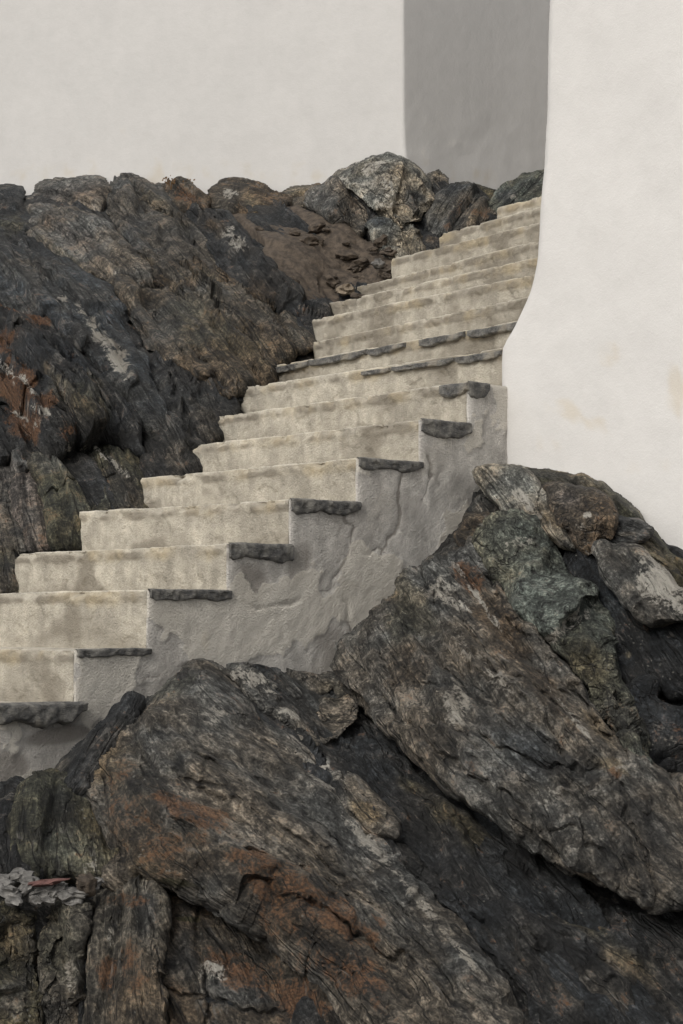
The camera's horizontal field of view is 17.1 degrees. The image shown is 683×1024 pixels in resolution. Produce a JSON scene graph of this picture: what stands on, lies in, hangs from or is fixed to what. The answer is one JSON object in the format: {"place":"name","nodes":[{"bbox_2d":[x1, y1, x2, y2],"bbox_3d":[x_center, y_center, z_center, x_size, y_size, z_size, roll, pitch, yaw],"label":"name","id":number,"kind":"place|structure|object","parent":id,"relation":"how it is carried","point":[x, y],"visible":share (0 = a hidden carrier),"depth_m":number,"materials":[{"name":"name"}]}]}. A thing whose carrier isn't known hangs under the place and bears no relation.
{"place":"outdoors","nodes":[
{"label":"outdoors","id":0,"kind":"place"},
{"bbox_2d":[0,181,497,509],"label":"bedrock","id":1,"kind":"structure","parent":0,"point":[84,470],"depth_m":13.90,"materials":[{"name":"grey stone"}]},
{"bbox_2d":[0,449,27,592],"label":"rock block","id":2,"kind":"object","parent":1,"relation":"on","point":[12,543],"visible":0.69,"depth_m":9.48,"materials":[{"name":"grey stone"}]},
{"bbox_2d":[0,183,31,245],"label":"rock block","id":3,"kind":"object","parent":1,"relation":"on","point":[12,208],"visible":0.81,"depth_m":14.86,"materials":[{"name":"grey stone"}]},
{"bbox_2d":[8,471,54,553],"bbox_3d":[-1.373,0.009,9.988,0.239,0.416,1.319,1,-3,-13],"label":"rock block","id":4,"kind":"object","parent":1,"relation":"on","point":[27,506],"visible":0.53,"depth_m":9.61,"materials":[{"name":"grey stone"}]},
{"bbox_2d":[26,175,111,226],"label":"boulder","id":5,"kind":"object","parent":1,"relation":"on","point":[91,192],"visible":0.66,"depth_m":15.09,"materials":[{"name":"grey stone"}]},
{"bbox_2d":[0,303,144,465],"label":"rock slab","id":6,"kind":"object","parent":1,"relation":"on","point":[61,398],"visible":0.93,"depth_m":10.33,"materials":[{"name":"grey stone"}]},
{"bbox_2d":[0,232,167,443],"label":"rock slab","id":7,"kind":"object","parent":1,"relation":"on","point":[71,300],"visible":0.77,"depth_m":11.93,"materials":[{"name":"grey stone"}]},
{"bbox_2d":[27,444,148,551],"bbox_3d":[-1.093,-0.143,10.363,0.627,0.742,2.164,0,-3,0],"label":"rock block","id":8,"kind":"object","parent":1,"relation":"on","point":[61,495],"visible":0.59,"depth_m":9.69,"materials":[{"name":"grey stone"}]},
{"bbox_2d":[26,206,154,288],"bbox_3d":[-1.648,-1.605,14.078,0.639,0.924,2.937,1,-3,-15],"label":"boulder","id":9,"kind":"object","parent":1,"relation":"on","point":[102,248],"visible":0.93,"depth_m":13.43,"materials":[{"name":"grey stone"}]},
{"bbox_2d":[106,173,215,283],"bbox_3d":[-1.218,-1.775,14.692,0.620,1.320,3.740,1,-3,-13],"label":"rock slab","id":10,"kind":"object","parent":1,"relation":"on","point":[157,229],"visible":0.77,"depth_m":13.98,"materials":[{"name":"grey stone"}]},
{"bbox_2d":[124,322,243,477],"bbox_3d":[-0.835,-0.611,11.670,0.619,1.289,3.493,0,-3,-9],"label":"rock slab","id":11,"kind":"object","parent":1,"relation":"on","point":[196,408],"visible":0.64,"depth_m":10.55,"materials":[{"name":"grey stone"}]},
{"bbox_2d":[161,176,211,212],"bbox_3d":[-1.038,-2.050,15.192,0.317,0.524,1.535,1,-3,-13],"label":"rock slab","id":12,"kind":"object","parent":1,"relation":"on","point":[184,195],"visible":0.53,"depth_m":14.83,"materials":[{"name":"stone"}]},
{"bbox_2d":[162,175,174,189],"bbox_3d":[-1.143,-2.180,15.028,0.093,0.099,0.076,0,-3,0],"label":"dry weed","id":13,"kind":"object","parent":12,"relation":"on","point":[168,181],"visible":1,"depth_m":15.02,"materials":[{"name":"plant"}]},
{"bbox_2d":[105,270,316,398],"bbox_3d":[-0.690,-0.928,12.400,1.138,0.949,3.115,1,-3,-11],"label":"rock slab","id":14,"kind":"object","parent":1,"relation":"on","point":[236,340],"visible":0.86,"depth_m":11.79,"materials":[{"name":"stone"}]},
{"bbox_2d":[153,255,276,312],"bbox_3d":[-0.839,-1.301,13.268,0.753,0.516,1.572,1,-3,-28],"label":"rock slab","id":15,"kind":"object","parent":1,"relation":"on","point":[195,263],"visible":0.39,"depth_m":12.98,"materials":[{"name":"grey stone"}]},
{"bbox_2d":[184,202,306,316],"bbox_3d":[-0.668,-1.525,14.095,0.521,1.090,2.969,1,-3,-15],"label":"rock slab","id":16,"kind":"object","parent":1,"relation":"on","point":[236,253],"visible":0.74,"depth_m":13.30,"materials":[{"name":"grey stone"}]},
{"bbox_2d":[282,183,320,208],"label":"boulder","id":17,"kind":"object","parent":1,"relation":"on","point":[296,193],"visible":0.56,"depth_m":14.68,"materials":[{"name":"grey stone"}]},
{"bbox_2d":[278,292,333,331],"bbox_3d":[-0.252,-1.090,13.034,0.448,0.356,1.299,0,-3,0],"label":"rock slab","id":18,"kind":"object","parent":1,"relation":"on","point":[312,309],"visible":0.49,"depth_m":12.68,"materials":[{"name":"grey stone"}]},
{"bbox_2d":[232,205,391,301],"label":"soil slope","id":19,"kind":"structure","parent":1,"relation":"on","point":[308,266],"depth_m":13.64,"materials":[{"name":"brown soil"}]},
{"bbox_2d":[207,177,292,213],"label":"boulder","id":20,"kind":"object","parent":19,"relation":"on","point":[234,195],"visible":0.79,"depth_m":14.66,"materials":[{"name":"grey stone"}]},
{"bbox_2d":[254,226,263,230],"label":"rock","id":21,"kind":"object","parent":19,"relation":"on","point":[258,228],"visible":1,"depth_m":13.94,"materials":[{"name":"brown stone"}]},
{"bbox_2d":[288,229,300,235],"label":"rock","id":22,"kind":"object","parent":19,"relation":"on","point":[294,232],"visible":1,"depth_m":13.80,"materials":[{"name":"brown stone"}]},
{"bbox_2d":[299,235,323,244],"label":"rock","id":23,"kind":"object","parent":19,"relation":"on","point":[312,240],"visible":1,"depth_m":13.70,"materials":[{"name":"brown stone"}]},
{"bbox_2d":[308,220,326,233],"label":"rock","id":24,"kind":"object","parent":19,"relation":"on","point":[318,227],"visible":1,"depth_m":13.85,"materials":[{"name":"brown stone"}]},
{"bbox_2d":[322,227,330,231],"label":"rock","id":25,"kind":"object","parent":19,"relation":"on","point":[325,229],"visible":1,"depth_m":13.83,"materials":[{"name":"brown stone"}]},
{"bbox_2d":[323,274,340,287],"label":"rock","id":26,"kind":"object","parent":19,"relation":"on","point":[332,281],"visible":0.98,"depth_m":13.43,"materials":[{"name":"brown stone"}]},
{"bbox_2d":[304,175,367,237],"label":"boulder","id":27,"kind":"object","parent":19,"relation":"on","point":[331,199],"visible":0.81,"depth_m":14.06,"materials":[{"name":"grey stone"}]},
{"bbox_2d":[342,241,349,245],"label":"rock","id":28,"kind":"object","parent":19,"relation":"on","point":[345,243],"visible":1,"depth_m":13.72,"materials":[{"name":"brown stone"}]},
{"bbox_2d":[334,249,359,260],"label":"rock","id":29,"kind":"object","parent":19,"relation":"on","point":[344,254],"visible":1,"depth_m":13.66,"materials":[{"name":"brown stone"}]},
{"bbox_2d":[347,258,369,272],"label":"rock","id":30,"kind":"object","parent":19,"relation":"on","point":[361,263],"visible":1,"depth_m":13.62,"materials":[{"name":"brown stone"}]},
{"bbox_2d":[367,247,378,251],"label":"rock","id":31,"kind":"object","parent":19,"relation":"on","point":[370,249],"visible":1,"depth_m":13.69,"materials":[{"name":"brown stone"}]},
{"bbox_2d":[373,234,387,247],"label":"rock","id":32,"kind":"object","parent":19,"relation":"on","point":[380,242],"visible":1,"depth_m":13.70,"materials":[{"name":"brown stone"}]},
{"bbox_2d":[378,266,391,278],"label":"rock","id":33,"kind":"object","parent":19,"relation":"on","point":[386,269],"visible":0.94,"depth_m":13.48,"materials":[{"name":"brown stone"}]},
{"bbox_2d":[371,258,384,268],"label":"loose stone","id":34,"kind":"object","parent":33,"relation":"on","point":[379,263],"visible":1,"depth_m":13.47,"materials":[{"name":"grey stone"}]},
{"bbox_2d":[383,272,391,278],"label":"rock","id":35,"kind":"object","parent":19,"relation":"on","point":[387,275],"visible":0.82,"depth_m":13.46,"materials":[{"name":"brown stone"}]},
{"bbox_2d":[379,247,397,256],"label":"rock","id":36,"kind":"object","parent":19,"relation":"on","point":[388,251],"visible":1,"depth_m":13.63,"materials":[{"name":"brown stone"}]},
{"bbox_2d":[336,283,354,295],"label":"loose stone","id":37,"kind":"object","parent":1,"relation":"on","point":[345,289],"visible":1,"depth_m":13.33,"materials":[{"name":"beige stone"}]},
{"bbox_2d":[350,292,364,298],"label":"rock","id":38,"kind":"object","parent":1,"relation":"on","point":[354,295],"visible":0.5,"depth_m":13.28,"materials":[{"name":"brown stone"}]},
{"bbox_2d":[332,151,434,228],"bbox_3d":[0.257,-2.014,14.604,0.704,0.702,1.568,0,-3,0],"label":"boulder","id":39,"kind":"object","parent":1,"relation":"on","point":[387,184],"visible":0.89,"depth_m":14.12,"materials":[{"name":"grey stone"}]},
{"bbox_2d":[365,214,425,258],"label":"boulder","id":40,"kind":"object","parent":1,"relation":"on","point":[407,239],"visible":0.81,"depth_m":13.79,"materials":[{"name":"grey stone"}]},
{"bbox_2d":[422,232,439,249],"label":"boulder","id":41,"kind":"object","parent":1,"relation":"on","point":[430,240],"visible":0.54,"depth_m":13.65,"materials":[{"name":"grey stone"}]},
{"bbox_2d":[427,169,448,187],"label":"boulder","id":42,"kind":"object","parent":1,"relation":"on","point":[436,176],"visible":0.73,"depth_m":14.51,"materials":[{"name":"grey stone"}]},
{"bbox_2d":[424,181,496,236],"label":"boulder","id":43,"kind":"object","parent":1,"relation":"on","point":[449,210],"visible":0.81,"depth_m":14.00,"materials":[{"name":"grey stone"}]},
{"bbox_2d":[477,184,495,198],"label":"boulder","id":44,"kind":"object","parent":1,"relation":"on","point":[489,192],"visible":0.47,"depth_m":14.39,"materials":[{"name":"grey stone"}]},
{"bbox_2d":[488,170,543,211],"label":"boulder","id":45,"kind":"object","parent":1,"relation":"on","point":[523,187],"visible":0.39,"depth_m":14.16,"materials":[{"name":"grey stone"}]},
{"bbox_2d":[0,489,682,1023],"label":"bedrock","id":46,"kind":"structure","parent":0,"point":[522,877],"depth_m":7.13,"materials":[{"name":"grey stone"}]},
{"bbox_2d":[0,789,15,800],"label":"rock shard","id":47,"kind":"object","parent":46,"relation":"on","point":[10,795],"visible":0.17,"depth_m":7.13,"materials":[{"name":"grey stone"}]},
{"bbox_2d":[0,899,43,1023],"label":"rock block","id":48,"kind":"object","parent":46,"relation":"on","point":[21,996],"visible":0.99,"depth_m":6.67,"materials":[{"name":"grey stone"}]},
{"bbox_2d":[5,896,23,907],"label":"loose stone","id":49,"kind":"object","parent":48,"relation":"on","point":[12,902],"visible":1,"depth_m":6.63,"materials":[{"name":"grey stone"}]},
{"bbox_2d":[0,883,21,897],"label":"loose stone","id":50,"kind":"object","parent":49,"relation":"on","point":[9,890],"visible":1,"depth_m":6.64,"materials":[{"name":"grey stone"}]},
{"bbox_2d":[0,879,14,886],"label":"loose stone","id":51,"kind":"object","parent":50,"relation":"on","point":[6,882],"visible":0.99,"depth_m":6.67,"materials":[{"name":"grey stone"}]},
{"bbox_2d":[0,874,8,878],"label":"loose stone","id":52,"kind":"object","parent":51,"relation":"on","point":[4,876],"visible":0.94,"depth_m":6.69,"materials":[{"name":"grey stone"}]},
{"bbox_2d":[7,867,34,886],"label":"loose stone","id":53,"kind":"object","parent":52,"relation":"on","point":[15,874],"visible":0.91,"depth_m":6.71,"materials":[{"name":"grey stone"}]},
{"bbox_2d":[18,884,33,896],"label":"loose stone","id":54,"kind":"object","parent":50,"relation":"on","point":[24,890],"visible":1,"depth_m":6.67,"materials":[{"name":"grey stone"}]},
{"bbox_2d":[0,798,44,887],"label":"rock block","id":55,"kind":"object","parent":46,"relation":"on","point":[11,860],"visible":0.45,"depth_m":6.82,"materials":[{"name":"grey stone"}]},
{"bbox_2d":[6,768,119,885],"bbox_3d":[-0.852,1.009,7.316,0.372,0.378,1.060,0,-3,0],"label":"rock block","id":56,"kind":"object","parent":46,"relation":"on","point":[54,828],"visible":0.79,"depth_m":6.94,"materials":[{"name":"grey stone"}]},
{"bbox_2d":[37,898,95,1023],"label":"rock block","id":57,"kind":"object","parent":46,"relation":"on","point":[65,933],"visible":0.95,"depth_m":6.62,"materials":[{"name":"grey stone"}]},
{"bbox_2d":[29,895,44,906],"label":"loose stone","id":58,"kind":"object","parent":57,"relation":"on","point":[36,901],"visible":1,"depth_m":6.66,"materials":[{"name":"grey stone"}]},
{"bbox_2d":[24,885,53,902],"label":"loose stone","id":59,"kind":"object","parent":58,"relation":"on","point":[41,891],"visible":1,"depth_m":6.68,"materials":[{"name":"grey stone"}]},
{"bbox_2d":[28,878,69,886],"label":"loose stone","id":60,"kind":"object","parent":59,"relation":"on","point":[45,882],"visible":1,"depth_m":6.67,"materials":[{"name":"stone"}]},
{"bbox_2d":[18,876,39,887],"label":"loose stone","id":61,"kind":"object","parent":60,"relation":"on","point":[23,880],"visible":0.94,"depth_m":6.70,"materials":[{"name":"grey stone"}]},
{"bbox_2d":[48,886,64,898],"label":"loose stone","id":62,"kind":"object","parent":59,"relation":"on","point":[53,892],"visible":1,"depth_m":6.68,"materials":[{"name":"grey stone"}]},
{"bbox_2d":[40,895,55,907],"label":"loose stone","id":63,"kind":"object","parent":57,"relation":"on","point":[48,901],"visible":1,"depth_m":6.67,"materials":[{"name":"grey stone"}]},
{"bbox_2d":[61,898,83,905],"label":"loose stone","id":64,"kind":"object","parent":57,"relation":"on","point":[70,902],"visible":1,"depth_m":6.69,"materials":[{"name":"grey stone"}]},
{"bbox_2d":[65,887,88,898],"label":"loose stone","id":65,"kind":"object","parent":64,"relation":"on","point":[75,892],"visible":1,"depth_m":6.69,"materials":[{"name":"grey stone"}]},
{"bbox_2d":[57,890,74,901],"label":"loose stone","id":66,"kind":"object","parent":65,"relation":"on","point":[64,895],"visible":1,"depth_m":6.68,"materials":[{"name":"grey stone"}]},
{"bbox_2d":[54,881,67,886],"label":"loose stone","id":67,"kind":"object","parent":66,"relation":"on","point":[63,884],"visible":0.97,"depth_m":6.72,"materials":[{"name":"grey stone"}]},
{"bbox_2d":[75,872,96,896],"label":"loose stone","id":68,"kind":"object","parent":65,"relation":"on","point":[86,883],"visible":1,"depth_m":6.68,"materials":[{"name":"brown stone"}]},
{"bbox_2d":[85,879,101,898],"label":"loose stone","id":69,"kind":"object","parent":68,"relation":"on","point":[99,881],"visible":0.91,"depth_m":6.73,"materials":[{"name":"grey stone"}]},
{"bbox_2d":[77,897,92,1023],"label":"rock block","id":70,"kind":"object","parent":46,"relation":"on","point":[81,1009],"visible":0.15,"depth_m":6.56,"materials":[{"name":"black stone"}]},
{"bbox_2d":[55,691,145,797],"bbox_3d":[-0.805,0.763,7.541,0.324,0.344,0.885,0,-3,0],"label":"rock shard","id":71,"kind":"object","parent":46,"relation":"on","point":[78,763],"visible":0.69,"depth_m":7.28,"materials":[{"name":"grey stone"}]},
{"bbox_2d":[82,874,171,1023],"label":"rock block","id":72,"kind":"object","parent":46,"relation":"on","point":[128,943],"visible":0.98,"depth_m":6.57,"materials":[{"name":"stone"}]},
{"bbox_2d":[163,892,341,1023],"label":"rock block","id":73,"kind":"object","parent":46,"relation":"on","point":[233,964],"visible":0.69,"depth_m":6.62,"materials":[{"name":"stone"}]},
{"bbox_2d":[0,196,541,781],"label":"staircase","id":74,"kind":"structure","parent":46,"relation":"on","point":[312,510],"depth_m":8.81,"materials":[{"name":"concrete"}]},
{"bbox_2d":[224,662,358,745],"bbox_3d":[-0.111,0.685,8.152,0.460,0.305,1.009,-1,-3,20],"label":"rock","id":75,"kind":"object","parent":46,"relation":"on","point":[337,716],"visible":0.77,"depth_m":7.88,"materials":[{"name":"grey stone"}]},
{"bbox_2d":[86,658,527,1023],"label":"rock outcrop","id":76,"kind":"object","parent":46,"relation":"on","point":[205,793],"visible":0.91,"depth_m":6.82,"materials":[{"name":"grey stone"}]},
{"bbox_2d":[310,757,401,840],"bbox_3d":[0.016,0.946,7.623,0.378,0.260,0.870,0,-3,0],"label":"rock","id":77,"kind":"object","parent":46,"relation":"on","point":[382,820],"visible":0.64,"depth_m":7.29,"materials":[{"name":"grey stone"}]},
{"bbox_2d":[252,664,682,1023],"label":"rock slab","id":78,"kind":"object","parent":46,"relation":"on","point":[442,834],"visible":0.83,"depth_m":7.03,"materials":[{"name":"grey stone"}]},
{"bbox_2d":[453,511,489,547],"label":"boulder","id":79,"kind":"object","parent":46,"relation":"on","point":[470,522],"visible":0.51,"depth_m":8.62,"materials":[{"name":"stone"}]},
{"bbox_2d":[472,493,499,512],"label":"boulder","id":80,"kind":"object","parent":46,"relation":"on","point":[482,502],"visible":0.31,"depth_m":8.78,"materials":[{"name":"grey stone"}]},
{"bbox_2d":[329,535,682,914],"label":"rock","id":81,"kind":"object","parent":46,"relation":"on","point":[458,679],"visible":0.99,"depth_m":7.51,"materials":[{"name":"grey stone"}]},
{"bbox_2d":[472,463,575,551],"bbox_3d":[0.676,-0.016,8.765,0.322,0.362,0.804,1,-3,-12],"label":"boulder","id":82,"kind":"object","parent":46,"relation":"on","point":[506,487],"visible":0.81,"depth_m":8.67,"materials":[{"name":"grey stone"}]},
{"bbox_2d":[471,508,652,764],"bbox_3d":[0.763,0.448,8.321,0.540,0.936,1.674,0,-3,-5],"label":"boulder","id":83,"kind":"object","parent":46,"relation":"on","point":[558,605],"visible":0.89,"depth_m":8.08,"materials":[{"name":"grey stone"}]},
{"bbox_2d":[541,481,618,555],"bbox_3d":[0.911,0.034,8.723,0.285,0.315,0.752,0,-3,0],"label":"boulder","id":84,"kind":"object","parent":46,"relation":"on","point":[585,517],"visible":0.91,"depth_m":8.43,"materials":[{"name":"stone"}]},
{"bbox_2d":[526,467,682,586],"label":"rock ridge","id":85,"kind":"object","parent":46,"relation":"on","point":[656,547],"visible":0.35,"depth_m":8.65,"materials":[{"name":"grey stone"}]},
{"bbox_2d":[563,549,662,696],"bbox_3d":[0.997,0.406,8.464,0.348,0.600,1.087,0,-3,0],"label":"boulder","id":86,"kind":"object","parent":46,"relation":"on","point":[632,646],"visible":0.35,"depth_m":8.11,"materials":[{"name":"grey stone"}]},
{"bbox_2d":[606,515,653,543],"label":"boulder","id":87,"kind":"object","parent":46,"relation":"on","point":[634,530],"visible":0.69,"depth_m":8.39,"materials":[{"name":"grey stone"}]},
{"bbox_2d":[591,539,682,627],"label":"boulder","id":88,"kind":"object","parent":46,"relation":"on","point":[642,584],"visible":1,"depth_m":8.12,"materials":[{"name":"grey stone"}]},
{"bbox_2d":[625,674,682,772],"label":"boulder","id":89,"kind":"object","parent":46,"relation":"on","point":[661,715],"visible":0.59,"depth_m":7.82,"materials":[{"name":"grey stone"}]},
{"bbox_2d":[648,623,682,702],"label":"boulder","id":90,"kind":"object","parent":46,"relation":"on","point":[666,647],"visible":0.59,"depth_m":8.03,"materials":[{"name":"grey stone"}]},
{"label":"ground","id":91,"kind":"structure","parent":0,"visible":0},
{"bbox_2d":[0,0,549,194],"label":"wall","id":92,"kind":"structure","parent":91,"relation":"on","point":[274,95],"depth_m":15.39,"materials":[{"name":"paint"}]},
{"bbox_2d":[502,0,682,549],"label":"white building","id":93,"kind":"structure","parent":91,"relation":"on","point":[592,367],"depth_m":8.88,"materials":[{"name":"paint"}]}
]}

